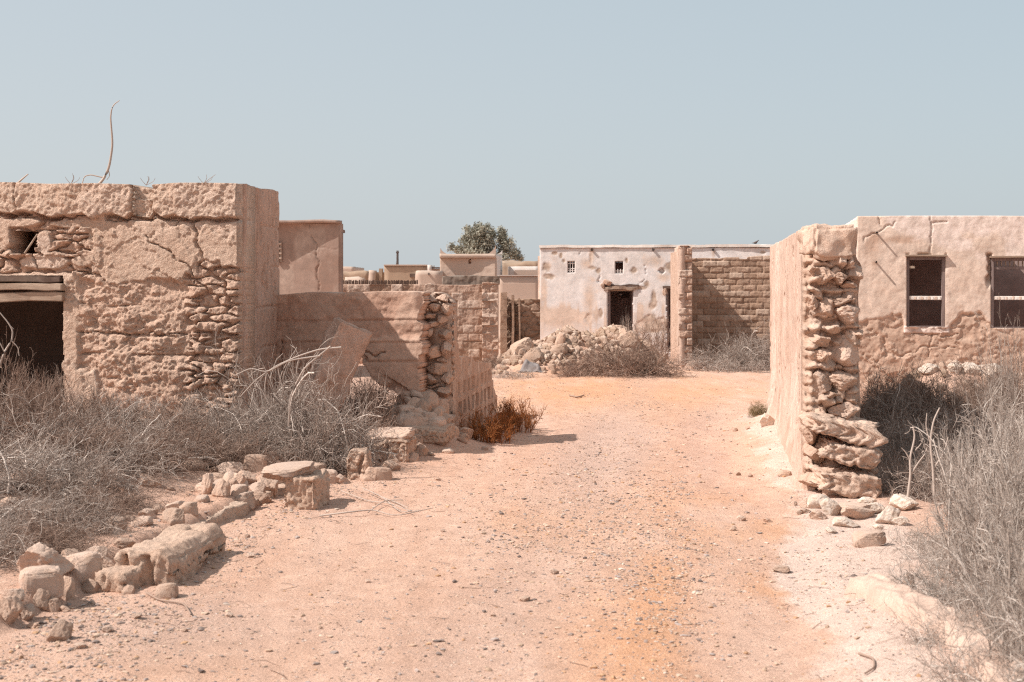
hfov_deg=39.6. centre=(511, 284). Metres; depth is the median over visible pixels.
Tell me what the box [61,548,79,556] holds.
stone
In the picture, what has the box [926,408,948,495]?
dead branch
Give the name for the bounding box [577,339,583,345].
broken block
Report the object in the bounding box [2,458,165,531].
dry shrub
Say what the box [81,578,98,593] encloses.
stone
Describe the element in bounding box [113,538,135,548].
stone
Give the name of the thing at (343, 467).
stone
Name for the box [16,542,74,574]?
stone
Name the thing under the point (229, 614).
stone
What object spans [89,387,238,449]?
dry shrub
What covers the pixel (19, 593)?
stone
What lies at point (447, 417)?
stone
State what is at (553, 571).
stone
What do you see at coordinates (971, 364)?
stone
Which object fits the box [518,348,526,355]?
broken block
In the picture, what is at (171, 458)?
dry shrub
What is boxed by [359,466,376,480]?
stone
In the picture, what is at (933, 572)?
dry shrub
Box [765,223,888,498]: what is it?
street wall
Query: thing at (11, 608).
stone
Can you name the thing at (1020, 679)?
dry shrub
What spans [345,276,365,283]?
ruined wall
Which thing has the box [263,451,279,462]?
stone
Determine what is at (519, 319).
block wall
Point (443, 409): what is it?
stone
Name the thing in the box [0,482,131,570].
dry shrub
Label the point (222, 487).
stone
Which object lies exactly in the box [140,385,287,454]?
dry shrub
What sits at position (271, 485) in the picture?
stone
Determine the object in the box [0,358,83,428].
dry weed
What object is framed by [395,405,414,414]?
stone
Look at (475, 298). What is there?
block wall
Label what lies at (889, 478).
dry shrub
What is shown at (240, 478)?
stone
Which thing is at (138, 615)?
stone
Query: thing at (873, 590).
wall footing
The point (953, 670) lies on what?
dry shrub
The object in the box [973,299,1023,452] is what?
dry weed
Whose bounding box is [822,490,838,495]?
stone
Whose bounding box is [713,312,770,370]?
dry shrub
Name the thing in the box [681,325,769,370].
dry shrub
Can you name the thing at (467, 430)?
stone
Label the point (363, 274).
ruined wall
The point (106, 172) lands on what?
dead branch
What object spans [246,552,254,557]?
stone
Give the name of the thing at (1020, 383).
dry shrub
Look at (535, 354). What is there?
broken block
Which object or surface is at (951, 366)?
stone
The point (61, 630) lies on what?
stone
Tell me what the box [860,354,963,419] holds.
dry shrub
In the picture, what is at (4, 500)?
stone
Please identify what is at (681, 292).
block pier
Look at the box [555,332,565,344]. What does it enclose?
broken block
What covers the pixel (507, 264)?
stone house
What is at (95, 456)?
dry shrub
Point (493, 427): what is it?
dry shrub
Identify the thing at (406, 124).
sky
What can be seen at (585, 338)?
broken block
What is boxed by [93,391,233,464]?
dry shrub
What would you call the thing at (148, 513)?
stone
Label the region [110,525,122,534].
stone
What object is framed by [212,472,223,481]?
stone
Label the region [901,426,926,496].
dead branch
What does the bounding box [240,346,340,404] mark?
dry branch
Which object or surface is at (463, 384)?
ruined wall
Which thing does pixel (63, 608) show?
stone
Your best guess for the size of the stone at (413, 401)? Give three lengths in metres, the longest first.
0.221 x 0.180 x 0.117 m
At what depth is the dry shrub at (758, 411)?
17.38 m
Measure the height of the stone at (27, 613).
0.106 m
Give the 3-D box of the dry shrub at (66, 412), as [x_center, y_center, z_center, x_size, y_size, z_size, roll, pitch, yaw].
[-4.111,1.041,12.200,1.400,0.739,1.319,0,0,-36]
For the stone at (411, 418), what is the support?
on the ground
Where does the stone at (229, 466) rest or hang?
on the ground
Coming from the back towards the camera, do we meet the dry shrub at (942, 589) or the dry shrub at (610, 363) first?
the dry shrub at (610, 363)
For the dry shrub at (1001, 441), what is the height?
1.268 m
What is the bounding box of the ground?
[0,334,1023,681]
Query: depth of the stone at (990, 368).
17.11 m
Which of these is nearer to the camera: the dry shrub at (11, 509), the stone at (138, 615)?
the stone at (138, 615)
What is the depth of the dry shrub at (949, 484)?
7.74 m
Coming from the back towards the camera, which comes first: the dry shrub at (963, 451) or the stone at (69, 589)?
the dry shrub at (963, 451)
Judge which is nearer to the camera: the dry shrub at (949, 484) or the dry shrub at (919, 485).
the dry shrub at (949, 484)
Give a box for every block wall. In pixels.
[343,275,499,363]
[500,292,539,353]
[692,255,769,364]
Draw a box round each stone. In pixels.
[0,496,18,509]
[0,595,22,623]
[2,588,24,601]
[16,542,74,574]
[19,565,63,599]
[19,603,34,620]
[27,621,39,628]
[32,588,50,610]
[46,619,72,641]
[47,597,60,612]
[60,605,70,611]
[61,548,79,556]
[62,575,74,600]
[65,551,101,584]
[73,642,86,648]
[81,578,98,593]
[86,546,108,556]
[99,553,114,565]
[102,625,113,632]
[103,516,127,532]
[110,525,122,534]
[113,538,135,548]
[121,585,134,594]
[130,515,152,526]
[131,612,141,618]
[138,473,161,486]
[138,478,160,486]
[138,508,157,514]
[139,509,156,517]
[153,504,164,512]
[155,582,178,598]
[162,507,184,525]
[165,501,183,508]
[179,501,197,516]
[186,460,204,470]
[195,482,215,493]
[195,494,209,502]
[201,473,213,493]
[207,466,217,471]
[211,478,230,496]
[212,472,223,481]
[217,461,243,473]
[222,471,247,484]
[224,475,238,485]
[225,612,233,616]
[230,484,248,496]
[234,473,245,483]
[235,491,255,510]
[238,470,256,483]
[241,534,250,537]
[243,454,267,471]
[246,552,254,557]
[249,482,265,492]
[254,491,272,504]
[256,475,277,497]
[261,461,314,480]
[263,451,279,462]
[278,484,284,495]
[314,462,326,469]
[326,469,337,483]
[333,459,346,471]
[336,474,350,483]
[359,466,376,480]
[366,427,414,441]
[374,467,391,480]
[382,460,400,470]
[394,410,427,426]
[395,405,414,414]
[401,393,411,400]
[404,396,410,402]
[406,397,420,406]
[407,425,418,433]
[409,452,418,461]
[411,390,423,397]
[414,410,428,420]
[414,434,422,442]
[415,399,431,411]
[415,407,422,413]
[416,442,428,455]
[419,391,438,407]
[422,412,437,418]
[428,417,446,426]
[431,407,442,415]
[436,405,445,412]
[439,398,448,413]
[442,447,453,453]
[443,413,450,423]
[450,414,455,422]
[454,426,459,435]
[457,437,467,442]
[459,427,473,438]
[459,433,468,439]
[519,596,529,601]
[549,568,558,574]
[685,361,703,368]
[737,515,745,520]
[759,413,774,426]
[772,565,789,572]
[778,470,791,476]
[789,501,796,505]
[799,498,807,507]
[800,507,810,512]
[807,494,829,508]
[809,508,826,519]
[820,498,840,515]
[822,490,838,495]
[825,526,836,532]
[832,517,859,527]
[838,502,870,513]
[841,505,875,518]
[851,529,886,547]
[857,497,876,503]
[869,502,884,513]
[872,524,883,529]
[875,505,900,524]
[889,493,918,510]
[892,516,908,525]
[902,572,914,587]
[918,363,939,374]
[947,362,961,374]
[962,362,979,374]
[981,363,1002,374]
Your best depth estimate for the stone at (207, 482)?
10.72 m
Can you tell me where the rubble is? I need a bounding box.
[492,323,1022,415]
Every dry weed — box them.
[0,328,31,458]
[0,341,61,446]
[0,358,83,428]
[10,353,95,432]
[49,366,127,433]
[620,313,635,330]
[633,310,670,355]
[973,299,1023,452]
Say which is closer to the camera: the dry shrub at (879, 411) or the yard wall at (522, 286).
the dry shrub at (879, 411)
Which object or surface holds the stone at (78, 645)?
on the ground
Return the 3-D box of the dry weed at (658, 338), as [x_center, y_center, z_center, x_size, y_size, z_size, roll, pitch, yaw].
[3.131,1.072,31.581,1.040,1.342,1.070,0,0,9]
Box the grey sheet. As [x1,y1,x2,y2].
[518,359,541,372]
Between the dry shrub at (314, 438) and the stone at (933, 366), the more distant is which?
the stone at (933, 366)
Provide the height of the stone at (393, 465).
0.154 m
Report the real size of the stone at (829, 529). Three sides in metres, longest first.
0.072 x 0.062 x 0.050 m
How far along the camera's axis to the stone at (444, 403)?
15.02 m
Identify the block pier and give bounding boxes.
[671,246,691,367]
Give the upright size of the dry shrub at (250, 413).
1.064 m
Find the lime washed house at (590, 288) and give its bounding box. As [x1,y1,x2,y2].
[538,244,773,355]
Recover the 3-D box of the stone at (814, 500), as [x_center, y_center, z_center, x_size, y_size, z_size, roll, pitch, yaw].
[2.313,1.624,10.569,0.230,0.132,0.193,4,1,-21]
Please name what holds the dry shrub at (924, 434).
on the ground
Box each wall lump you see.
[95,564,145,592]
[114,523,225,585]
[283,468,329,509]
[346,447,371,479]
[372,437,417,462]
[398,423,455,443]
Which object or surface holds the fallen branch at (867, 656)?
on the ground
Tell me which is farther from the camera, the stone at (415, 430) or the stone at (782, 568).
the stone at (415, 430)
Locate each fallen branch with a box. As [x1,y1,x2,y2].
[146,592,191,614]
[320,487,431,515]
[858,652,874,673]
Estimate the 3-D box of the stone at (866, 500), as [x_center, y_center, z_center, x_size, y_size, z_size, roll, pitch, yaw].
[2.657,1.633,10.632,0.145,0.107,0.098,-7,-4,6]
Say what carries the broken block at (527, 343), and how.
on the rubble
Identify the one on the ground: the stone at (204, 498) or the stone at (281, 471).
the stone at (204, 498)
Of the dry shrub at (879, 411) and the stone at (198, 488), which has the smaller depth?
the stone at (198, 488)
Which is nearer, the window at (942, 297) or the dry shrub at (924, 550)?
the dry shrub at (924, 550)
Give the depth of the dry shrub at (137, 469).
10.79 m
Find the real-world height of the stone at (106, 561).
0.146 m
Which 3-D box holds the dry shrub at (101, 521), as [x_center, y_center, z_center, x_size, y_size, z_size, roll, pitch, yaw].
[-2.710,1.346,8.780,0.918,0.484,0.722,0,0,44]
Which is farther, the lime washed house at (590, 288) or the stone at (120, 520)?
the lime washed house at (590, 288)
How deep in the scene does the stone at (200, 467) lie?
11.80 m
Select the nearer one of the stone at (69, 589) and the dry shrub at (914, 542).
the stone at (69, 589)
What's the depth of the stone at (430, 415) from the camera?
14.52 m
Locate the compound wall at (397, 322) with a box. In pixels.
[276,291,431,429]
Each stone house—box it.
[0,182,279,431]
[502,260,537,274]
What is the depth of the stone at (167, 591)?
7.58 m
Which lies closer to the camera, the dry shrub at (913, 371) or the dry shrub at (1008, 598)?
the dry shrub at (1008, 598)
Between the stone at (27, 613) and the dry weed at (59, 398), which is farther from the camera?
the dry weed at (59, 398)
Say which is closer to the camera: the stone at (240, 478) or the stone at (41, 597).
the stone at (41, 597)
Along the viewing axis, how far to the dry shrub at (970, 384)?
15.22 m
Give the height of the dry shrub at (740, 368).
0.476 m
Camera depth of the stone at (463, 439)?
14.54 m
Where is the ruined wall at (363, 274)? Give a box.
[343,270,368,283]
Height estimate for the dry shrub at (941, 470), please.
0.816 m
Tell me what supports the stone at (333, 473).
on the ground
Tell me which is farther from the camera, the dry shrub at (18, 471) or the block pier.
the block pier
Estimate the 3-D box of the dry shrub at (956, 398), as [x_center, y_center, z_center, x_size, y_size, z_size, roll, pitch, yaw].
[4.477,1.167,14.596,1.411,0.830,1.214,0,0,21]
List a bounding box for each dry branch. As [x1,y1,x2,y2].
[235,355,319,398]
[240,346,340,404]
[288,346,330,425]
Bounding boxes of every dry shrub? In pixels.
[0,363,114,443]
[0,372,155,477]
[0,378,97,475]
[0,393,123,497]
[0,423,79,496]
[0,474,117,532]
[0,480,91,543]
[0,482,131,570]
[0,501,56,569]
[1,370,179,450]
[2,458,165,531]
[11,393,198,485]
[12,425,148,506]
[31,468,145,540]
[61,382,162,430]
[62,454,185,513]
[87,406,223,479]
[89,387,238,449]
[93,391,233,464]
[112,384,240,429]
[134,406,260,470]
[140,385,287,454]
[173,379,271,437]
[175,413,287,471]
[184,323,397,473]
[204,381,297,461]
[210,359,357,458]
[221,348,349,455]
[247,352,389,475]
[287,388,408,465]
[328,346,407,429]
[342,367,398,418]
[350,367,424,454]
[457,404,522,444]
[476,350,505,368]
[490,396,546,432]
[492,364,544,378]
[542,346,600,377]
[561,315,697,380]
[614,339,686,376]
[677,343,742,371]
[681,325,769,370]
[701,355,769,372]
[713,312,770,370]
[746,400,767,417]
[859,344,938,421]
[860,350,954,435]
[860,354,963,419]
[860,366,931,431]
[861,395,987,485]
[865,350,991,448]
[866,346,950,404]
[871,495,1012,568]
[876,438,929,494]
[877,408,953,468]
[878,398,967,459]
[878,416,979,502]
[880,525,1017,614]
[880,525,1023,613]
[881,381,1023,461]
[884,588,1021,655]
[890,369,997,434]
[890,517,992,549]
[895,572,1023,681]
[905,394,1023,584]
[905,486,1023,585]
[905,542,1023,654]
[908,367,1017,482]
[913,383,1023,547]
[915,412,1014,516]
[917,342,1018,417]
[925,486,1023,672]
[931,356,1022,438]
[936,330,1023,419]
[936,375,1023,560]
[937,344,1023,400]
[938,372,1023,499]
[939,457,1023,630]
[942,614,1023,681]
[979,333,1023,432]
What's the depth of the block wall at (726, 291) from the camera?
30.88 m
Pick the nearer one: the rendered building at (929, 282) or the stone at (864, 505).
the stone at (864, 505)
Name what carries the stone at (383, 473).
on the ground
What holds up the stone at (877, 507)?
on the ground
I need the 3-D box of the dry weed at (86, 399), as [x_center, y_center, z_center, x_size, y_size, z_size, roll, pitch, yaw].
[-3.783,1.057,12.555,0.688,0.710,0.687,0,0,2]
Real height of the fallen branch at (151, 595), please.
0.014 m
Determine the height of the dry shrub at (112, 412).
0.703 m
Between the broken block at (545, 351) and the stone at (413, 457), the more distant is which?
the broken block at (545, 351)
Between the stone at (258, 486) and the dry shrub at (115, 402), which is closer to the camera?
the stone at (258, 486)
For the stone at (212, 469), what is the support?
on the ground
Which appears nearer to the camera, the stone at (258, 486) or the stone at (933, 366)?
the stone at (258, 486)
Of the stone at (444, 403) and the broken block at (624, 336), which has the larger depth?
the broken block at (624, 336)
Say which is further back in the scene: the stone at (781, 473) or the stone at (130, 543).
the stone at (781, 473)
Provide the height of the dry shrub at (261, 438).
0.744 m
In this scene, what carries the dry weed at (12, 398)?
on the ground
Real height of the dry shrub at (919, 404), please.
0.938 m
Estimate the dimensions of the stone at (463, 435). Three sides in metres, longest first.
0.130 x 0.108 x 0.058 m
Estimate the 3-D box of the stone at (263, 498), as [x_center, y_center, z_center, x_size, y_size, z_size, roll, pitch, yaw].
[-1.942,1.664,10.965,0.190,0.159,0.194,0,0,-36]
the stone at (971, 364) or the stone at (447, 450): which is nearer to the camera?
the stone at (447, 450)
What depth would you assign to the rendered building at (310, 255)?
26.07 m
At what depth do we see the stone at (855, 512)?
10.17 m
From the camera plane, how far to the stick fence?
36.99 m
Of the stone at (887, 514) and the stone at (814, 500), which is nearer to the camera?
the stone at (887, 514)
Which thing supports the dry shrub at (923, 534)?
on the ground
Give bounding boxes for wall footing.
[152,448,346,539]
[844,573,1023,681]
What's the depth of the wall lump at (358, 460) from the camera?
12.34 m
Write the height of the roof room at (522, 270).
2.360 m
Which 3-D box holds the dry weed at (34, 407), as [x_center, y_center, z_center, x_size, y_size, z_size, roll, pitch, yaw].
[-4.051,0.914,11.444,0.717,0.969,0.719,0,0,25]
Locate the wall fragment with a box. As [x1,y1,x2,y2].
[297,317,371,417]
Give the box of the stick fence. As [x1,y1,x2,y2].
[343,280,417,283]
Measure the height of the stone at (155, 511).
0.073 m
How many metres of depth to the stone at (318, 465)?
12.33 m
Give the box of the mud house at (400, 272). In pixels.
[384,265,427,283]
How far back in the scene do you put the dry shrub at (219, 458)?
12.12 m
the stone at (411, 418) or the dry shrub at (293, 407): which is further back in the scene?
the stone at (411, 418)
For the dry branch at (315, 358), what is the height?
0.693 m
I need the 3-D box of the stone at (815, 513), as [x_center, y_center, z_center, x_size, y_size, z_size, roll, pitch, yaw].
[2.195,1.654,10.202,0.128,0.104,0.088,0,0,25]
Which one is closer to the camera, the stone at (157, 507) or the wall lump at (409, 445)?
the stone at (157, 507)
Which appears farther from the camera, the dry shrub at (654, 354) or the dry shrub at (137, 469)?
the dry shrub at (654, 354)
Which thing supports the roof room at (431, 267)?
on the building at (427, 277)
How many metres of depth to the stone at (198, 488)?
10.77 m
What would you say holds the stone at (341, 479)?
on the ground
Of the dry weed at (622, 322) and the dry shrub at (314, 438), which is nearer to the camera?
the dry shrub at (314, 438)
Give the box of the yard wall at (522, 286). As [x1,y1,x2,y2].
[498,275,537,342]
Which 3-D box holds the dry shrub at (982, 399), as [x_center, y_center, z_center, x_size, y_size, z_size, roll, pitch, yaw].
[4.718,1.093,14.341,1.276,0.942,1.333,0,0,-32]
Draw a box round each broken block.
[509,355,522,360]
[510,337,533,353]
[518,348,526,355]
[522,347,543,361]
[540,349,549,354]
[546,335,555,342]
[548,364,555,369]
[550,344,567,353]
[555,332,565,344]
[561,328,573,334]
[566,335,576,342]
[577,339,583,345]
[582,335,592,342]
[607,333,614,338]
[617,330,639,348]
[619,328,626,334]
[642,341,652,350]
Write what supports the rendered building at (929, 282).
on the ground
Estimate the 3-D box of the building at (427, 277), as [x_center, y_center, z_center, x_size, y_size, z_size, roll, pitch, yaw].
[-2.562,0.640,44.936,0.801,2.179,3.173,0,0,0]
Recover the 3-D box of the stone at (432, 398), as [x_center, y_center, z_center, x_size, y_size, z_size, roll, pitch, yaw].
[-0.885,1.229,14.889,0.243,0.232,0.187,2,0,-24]
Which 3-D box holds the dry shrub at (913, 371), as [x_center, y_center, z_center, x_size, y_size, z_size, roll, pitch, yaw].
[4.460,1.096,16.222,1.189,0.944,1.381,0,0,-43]
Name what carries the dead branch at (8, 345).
attached to the dry weed at (34, 407)
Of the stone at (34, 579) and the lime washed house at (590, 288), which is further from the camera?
the lime washed house at (590, 288)
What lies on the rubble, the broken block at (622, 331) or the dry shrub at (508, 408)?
the broken block at (622, 331)
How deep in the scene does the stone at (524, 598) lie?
7.66 m
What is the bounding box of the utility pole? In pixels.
[396,251,398,264]
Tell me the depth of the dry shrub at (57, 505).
8.91 m
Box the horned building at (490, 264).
[440,246,501,275]
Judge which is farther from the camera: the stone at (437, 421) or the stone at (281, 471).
the stone at (437, 421)
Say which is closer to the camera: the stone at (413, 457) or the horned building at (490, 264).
the stone at (413, 457)
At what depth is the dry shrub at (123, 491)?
9.93 m
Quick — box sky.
[0,0,1023,271]
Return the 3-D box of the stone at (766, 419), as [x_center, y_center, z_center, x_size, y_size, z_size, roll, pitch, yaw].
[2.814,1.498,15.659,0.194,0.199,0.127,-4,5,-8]
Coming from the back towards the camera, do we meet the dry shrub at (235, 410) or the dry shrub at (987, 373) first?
the dry shrub at (987, 373)
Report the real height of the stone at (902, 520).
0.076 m
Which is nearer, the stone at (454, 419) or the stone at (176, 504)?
the stone at (176, 504)
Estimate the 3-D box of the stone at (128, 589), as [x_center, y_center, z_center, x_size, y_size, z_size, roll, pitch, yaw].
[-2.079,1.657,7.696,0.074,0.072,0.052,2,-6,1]
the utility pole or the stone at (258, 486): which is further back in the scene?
the utility pole
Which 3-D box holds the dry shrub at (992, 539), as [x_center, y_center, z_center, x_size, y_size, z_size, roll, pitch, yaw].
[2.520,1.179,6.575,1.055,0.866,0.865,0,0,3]
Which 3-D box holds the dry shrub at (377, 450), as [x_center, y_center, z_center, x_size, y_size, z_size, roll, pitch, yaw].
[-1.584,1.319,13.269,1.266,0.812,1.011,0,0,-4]
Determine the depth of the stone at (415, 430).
14.28 m
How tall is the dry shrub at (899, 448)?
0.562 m
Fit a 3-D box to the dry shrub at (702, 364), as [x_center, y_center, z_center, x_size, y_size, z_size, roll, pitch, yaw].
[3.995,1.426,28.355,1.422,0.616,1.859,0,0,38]
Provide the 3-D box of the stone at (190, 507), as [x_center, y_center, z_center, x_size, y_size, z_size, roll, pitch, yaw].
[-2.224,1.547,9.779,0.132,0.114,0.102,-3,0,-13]
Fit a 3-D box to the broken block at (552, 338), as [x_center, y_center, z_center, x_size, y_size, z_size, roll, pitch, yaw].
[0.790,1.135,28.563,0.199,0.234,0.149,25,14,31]
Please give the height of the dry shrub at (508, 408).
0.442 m
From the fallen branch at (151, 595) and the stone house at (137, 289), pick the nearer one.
the fallen branch at (151, 595)
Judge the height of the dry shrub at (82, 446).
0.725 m
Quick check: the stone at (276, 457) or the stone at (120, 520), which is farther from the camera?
the stone at (276, 457)
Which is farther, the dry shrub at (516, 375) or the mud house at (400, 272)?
the mud house at (400, 272)
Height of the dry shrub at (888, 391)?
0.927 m
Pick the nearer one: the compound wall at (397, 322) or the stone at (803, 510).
the stone at (803, 510)
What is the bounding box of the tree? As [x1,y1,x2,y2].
[446,221,524,260]
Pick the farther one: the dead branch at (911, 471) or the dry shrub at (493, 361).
the dry shrub at (493, 361)
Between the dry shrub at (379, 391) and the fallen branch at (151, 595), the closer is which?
the fallen branch at (151, 595)
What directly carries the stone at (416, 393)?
on the ground
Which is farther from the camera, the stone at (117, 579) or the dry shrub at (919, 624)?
the stone at (117, 579)
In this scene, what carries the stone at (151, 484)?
on the ground
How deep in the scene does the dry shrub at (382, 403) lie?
14.51 m
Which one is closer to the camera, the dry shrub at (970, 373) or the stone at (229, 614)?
the stone at (229, 614)
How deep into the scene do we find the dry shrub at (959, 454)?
9.62 m
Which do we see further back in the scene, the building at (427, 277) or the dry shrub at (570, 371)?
the building at (427, 277)
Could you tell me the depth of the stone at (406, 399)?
14.85 m
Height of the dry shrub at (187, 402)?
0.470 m
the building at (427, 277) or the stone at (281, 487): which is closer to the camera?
the stone at (281, 487)
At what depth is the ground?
8.35 m
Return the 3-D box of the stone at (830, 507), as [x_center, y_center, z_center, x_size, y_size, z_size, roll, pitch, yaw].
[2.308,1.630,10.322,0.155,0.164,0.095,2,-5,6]
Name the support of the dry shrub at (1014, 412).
on the ground
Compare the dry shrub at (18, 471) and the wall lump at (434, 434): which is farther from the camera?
the wall lump at (434, 434)
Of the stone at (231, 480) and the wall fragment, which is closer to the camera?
the stone at (231, 480)
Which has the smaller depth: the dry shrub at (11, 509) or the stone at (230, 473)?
the dry shrub at (11, 509)
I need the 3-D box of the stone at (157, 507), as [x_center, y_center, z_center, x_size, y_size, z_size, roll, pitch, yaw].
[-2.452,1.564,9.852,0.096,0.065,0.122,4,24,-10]
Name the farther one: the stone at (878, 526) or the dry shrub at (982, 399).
the dry shrub at (982, 399)
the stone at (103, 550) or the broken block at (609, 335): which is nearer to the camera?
the stone at (103, 550)
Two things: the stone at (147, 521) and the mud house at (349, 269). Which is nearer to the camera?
the stone at (147, 521)
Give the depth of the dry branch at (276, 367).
12.20 m
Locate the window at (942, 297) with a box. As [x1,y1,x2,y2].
[907,257,944,326]
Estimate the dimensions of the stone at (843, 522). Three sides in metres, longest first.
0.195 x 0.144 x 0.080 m
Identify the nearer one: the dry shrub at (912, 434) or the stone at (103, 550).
the stone at (103, 550)
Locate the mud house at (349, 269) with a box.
[343,267,363,271]
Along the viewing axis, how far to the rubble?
28.22 m
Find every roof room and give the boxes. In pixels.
[427,265,439,270]
[508,266,537,274]
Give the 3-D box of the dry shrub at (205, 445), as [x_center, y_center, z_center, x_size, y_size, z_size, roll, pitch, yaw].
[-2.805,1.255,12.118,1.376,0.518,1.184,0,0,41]
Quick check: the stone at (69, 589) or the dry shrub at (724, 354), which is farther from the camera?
the dry shrub at (724, 354)
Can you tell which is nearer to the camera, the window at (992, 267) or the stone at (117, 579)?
the stone at (117, 579)
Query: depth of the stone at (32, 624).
6.94 m
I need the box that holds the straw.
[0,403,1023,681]
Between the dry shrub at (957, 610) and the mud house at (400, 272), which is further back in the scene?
the mud house at (400, 272)
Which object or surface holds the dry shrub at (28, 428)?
on the ground
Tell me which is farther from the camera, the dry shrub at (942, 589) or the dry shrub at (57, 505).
the dry shrub at (57, 505)
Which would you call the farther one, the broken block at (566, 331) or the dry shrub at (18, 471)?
the broken block at (566, 331)
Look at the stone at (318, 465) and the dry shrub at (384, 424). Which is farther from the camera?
the dry shrub at (384, 424)
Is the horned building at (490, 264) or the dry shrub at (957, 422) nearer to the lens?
the dry shrub at (957, 422)
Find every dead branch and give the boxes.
[0,313,18,365]
[82,100,119,182]
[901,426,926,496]
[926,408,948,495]
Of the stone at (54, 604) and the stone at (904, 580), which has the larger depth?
the stone at (904, 580)
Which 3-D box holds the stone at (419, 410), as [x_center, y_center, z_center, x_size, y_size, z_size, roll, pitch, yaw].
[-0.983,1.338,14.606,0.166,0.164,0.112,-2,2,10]
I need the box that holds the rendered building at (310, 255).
[277,219,344,371]
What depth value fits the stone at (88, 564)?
7.82 m
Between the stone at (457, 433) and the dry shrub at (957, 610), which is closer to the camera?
the dry shrub at (957, 610)
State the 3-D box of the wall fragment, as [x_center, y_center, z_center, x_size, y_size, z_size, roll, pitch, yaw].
[-1.771,0.829,14.131,0.711,1.019,0.328,0,0,-22]
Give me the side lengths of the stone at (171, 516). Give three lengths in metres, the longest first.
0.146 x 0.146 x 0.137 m
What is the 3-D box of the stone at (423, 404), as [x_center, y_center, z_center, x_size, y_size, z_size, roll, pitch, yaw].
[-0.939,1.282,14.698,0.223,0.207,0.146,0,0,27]
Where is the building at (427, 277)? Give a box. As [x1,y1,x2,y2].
[415,270,442,284]
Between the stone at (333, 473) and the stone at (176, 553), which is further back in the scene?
the stone at (333, 473)
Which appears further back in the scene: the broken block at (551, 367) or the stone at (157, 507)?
the broken block at (551, 367)
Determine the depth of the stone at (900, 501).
10.48 m
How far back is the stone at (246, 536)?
9.44 m
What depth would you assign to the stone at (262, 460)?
11.99 m
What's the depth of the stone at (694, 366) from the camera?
28.73 m
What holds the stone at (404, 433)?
on the wall lump at (409, 445)
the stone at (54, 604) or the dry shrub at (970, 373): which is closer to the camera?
the stone at (54, 604)
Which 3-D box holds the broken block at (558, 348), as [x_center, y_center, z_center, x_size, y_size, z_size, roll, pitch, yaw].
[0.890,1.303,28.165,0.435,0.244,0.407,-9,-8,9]
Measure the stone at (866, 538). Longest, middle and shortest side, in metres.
0.218 x 0.131 x 0.122 m
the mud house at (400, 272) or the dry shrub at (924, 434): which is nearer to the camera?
the dry shrub at (924, 434)
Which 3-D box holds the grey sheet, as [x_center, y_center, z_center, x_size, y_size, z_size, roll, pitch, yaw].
[0.389,1.565,27.461,0.558,0.275,0.500,0,0,0]
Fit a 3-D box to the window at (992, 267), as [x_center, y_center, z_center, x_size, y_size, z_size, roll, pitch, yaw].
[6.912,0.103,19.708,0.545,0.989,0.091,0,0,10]
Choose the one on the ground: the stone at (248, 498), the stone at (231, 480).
the stone at (248, 498)
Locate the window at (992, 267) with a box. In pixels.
[990,258,1023,327]
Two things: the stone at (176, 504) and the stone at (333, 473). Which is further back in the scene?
the stone at (333, 473)
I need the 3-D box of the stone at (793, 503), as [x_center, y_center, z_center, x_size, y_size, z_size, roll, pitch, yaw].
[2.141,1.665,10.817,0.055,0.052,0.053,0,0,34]
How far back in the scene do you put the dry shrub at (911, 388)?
14.89 m
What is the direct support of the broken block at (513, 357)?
on the ground
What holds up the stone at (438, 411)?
on the ground
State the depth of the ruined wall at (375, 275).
58.10 m
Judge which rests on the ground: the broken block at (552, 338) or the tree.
the tree
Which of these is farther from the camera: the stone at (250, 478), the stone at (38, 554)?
the stone at (250, 478)
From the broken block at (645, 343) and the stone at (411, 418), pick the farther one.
the broken block at (645, 343)
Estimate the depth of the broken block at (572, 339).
28.40 m
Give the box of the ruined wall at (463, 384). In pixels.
[425,292,496,429]
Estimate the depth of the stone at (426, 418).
14.52 m
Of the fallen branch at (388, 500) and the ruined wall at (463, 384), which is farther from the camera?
the ruined wall at (463, 384)
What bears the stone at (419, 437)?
on the ground
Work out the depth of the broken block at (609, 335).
28.81 m
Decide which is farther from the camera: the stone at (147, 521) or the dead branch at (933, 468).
the dead branch at (933, 468)
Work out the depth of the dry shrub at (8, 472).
9.45 m
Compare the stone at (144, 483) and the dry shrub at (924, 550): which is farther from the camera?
the stone at (144, 483)
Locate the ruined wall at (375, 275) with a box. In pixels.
[368,268,383,283]
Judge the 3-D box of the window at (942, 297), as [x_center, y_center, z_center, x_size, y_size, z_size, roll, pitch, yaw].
[5.788,0.089,19.907,0.520,0.999,0.090,0,0,10]
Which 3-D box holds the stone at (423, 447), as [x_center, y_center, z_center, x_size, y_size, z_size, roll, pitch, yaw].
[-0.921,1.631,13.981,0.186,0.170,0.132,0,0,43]
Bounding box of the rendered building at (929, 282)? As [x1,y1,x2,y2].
[845,216,1023,403]
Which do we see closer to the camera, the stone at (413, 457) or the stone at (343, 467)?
the stone at (343, 467)
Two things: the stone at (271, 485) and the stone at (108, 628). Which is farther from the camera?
the stone at (271, 485)
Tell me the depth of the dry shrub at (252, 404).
13.14 m

